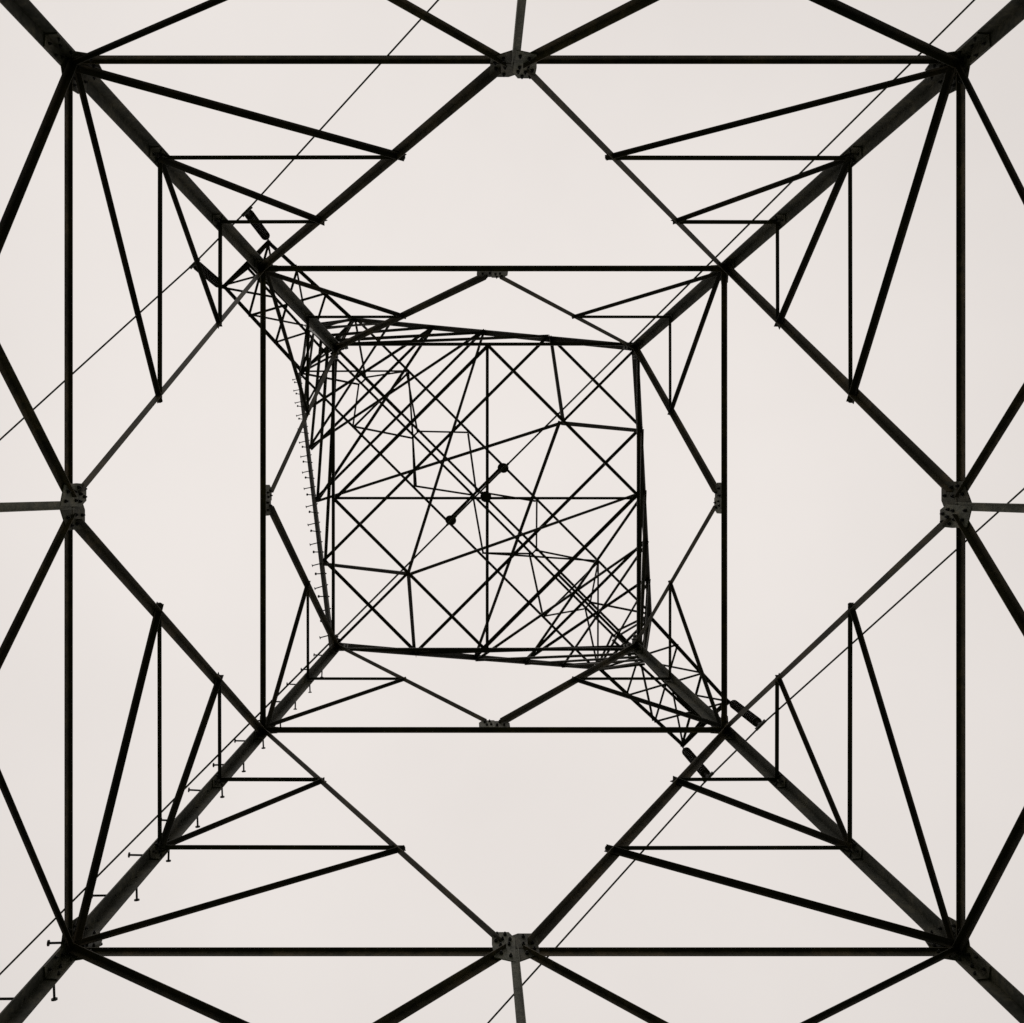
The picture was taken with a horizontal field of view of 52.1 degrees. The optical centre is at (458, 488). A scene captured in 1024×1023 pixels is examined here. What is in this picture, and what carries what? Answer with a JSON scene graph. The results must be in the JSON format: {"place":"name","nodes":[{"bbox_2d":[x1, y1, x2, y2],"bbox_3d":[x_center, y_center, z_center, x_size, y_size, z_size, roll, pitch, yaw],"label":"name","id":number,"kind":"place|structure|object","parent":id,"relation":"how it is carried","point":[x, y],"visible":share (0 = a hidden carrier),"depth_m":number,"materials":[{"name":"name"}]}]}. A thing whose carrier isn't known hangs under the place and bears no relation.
{"place":"outdoors","nodes":[
{"label":"outdoors","id":0,"kind":"place"},
{"bbox_2d":[0,0,1023,1022],"label":"sky","id":1,"kind":"structure","parent":0,"point":[822,502],"materials":[{"name":"white"}]},
{"bbox_3d":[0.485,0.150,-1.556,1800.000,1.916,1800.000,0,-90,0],"label":"ground","id":2,"kind":"structure","parent":0,"visible":0},
{"bbox_2d":[0,0,1023,1022],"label":"electricity pylon","id":3,"kind":"object","parent":2,"relation":"on","point":[942,936],"visible":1,"depth_m":10.79,"materials":[{"name":"metal"}]},
{"bbox_2d":[190,259,222,287],"bbox_3d":[-6.653,-5.671,27.893,0.297,3.215,0.297,0,-90,0],"label":"insulator string","id":4,"kind":"object","parent":3,"relation":"hanging from","point":[211,277],"visible":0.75,"depth_m":27.61,"materials":[{"name":"ceramic"}]},
{"bbox_2d":[241,206,269,240],"bbox_3d":[-5.336,-6.988,27.893,0.297,3.215,0.297,0,-90,0],"label":"insulator string","id":5,"kind":"object","parent":3,"relation":"hanging from","point":[261,230],"visible":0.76,"depth_m":27.61,"materials":[{"name":"ceramic"}]},
{"bbox_2d":[0,0,438,440],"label":"power line","id":6,"kind":"object","parent":5,"relation":"hanging from","point":[251,205],"visible":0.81,"depth_m":25.83,"materials":[{"name":"metal"}]},
{"bbox_2d":[445,515,455,524],"bbox_3d":[-0.192,0.827,27.893,0.394,3.216,0.256,-45,-90,0],"label":"insulator string","id":7,"kind":"object","parent":3,"relation":"hanging from","point":[449,518],"visible":0.72,"depth_m":26.65,"materials":[{"name":"ceramic"}]},
{"bbox_2d":[497,463,508,472],"bbox_3d":[1.162,-0.527,27.893,0.394,3.216,0.256,-45,-90,0],"label":"insulator string","id":8,"kind":"object","parent":3,"relation":"hanging from","point":[500,467],"visible":0.84,"depth_m":26.65,"materials":[{"name":"ceramic"}]},
{"bbox_2d":[0,0,974,974],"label":"power line","id":9,"kind":"object","parent":8,"relation":"hanging from","point":[492,480],"visible":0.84,"depth_m":25.19,"materials":[{"name":"metal"}]},
{"bbox_2d":[682,747,713,781],"bbox_3d":[6.306,7.288,27.893,0.297,3.215,0.297,0,-90,0],"label":"insulator string","id":10,"kind":"object","parent":3,"relation":"hanging from","point":[703,771],"visible":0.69,"depth_m":27.89,"materials":[{"name":"ceramic"}]},
{"bbox_2d":[729,700,764,730],"bbox_3d":[7.623,5.971,27.893,0.297,3.215,0.297,0,-90,0],"label":"insulator string","id":11,"kind":"object","parent":3,"relation":"hanging from","point":[749,716],"visible":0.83,"depth_m":27.20,"materials":[{"name":"ceramic"}]},
{"bbox_2d":[487,488,1023,1022],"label":"power line","id":12,"kind":"object","parent":11,"relation":"hanging from","point":[747,738],"visible":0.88,"depth_m":25.73,"materials":[{"name":"metal"}]}
]}

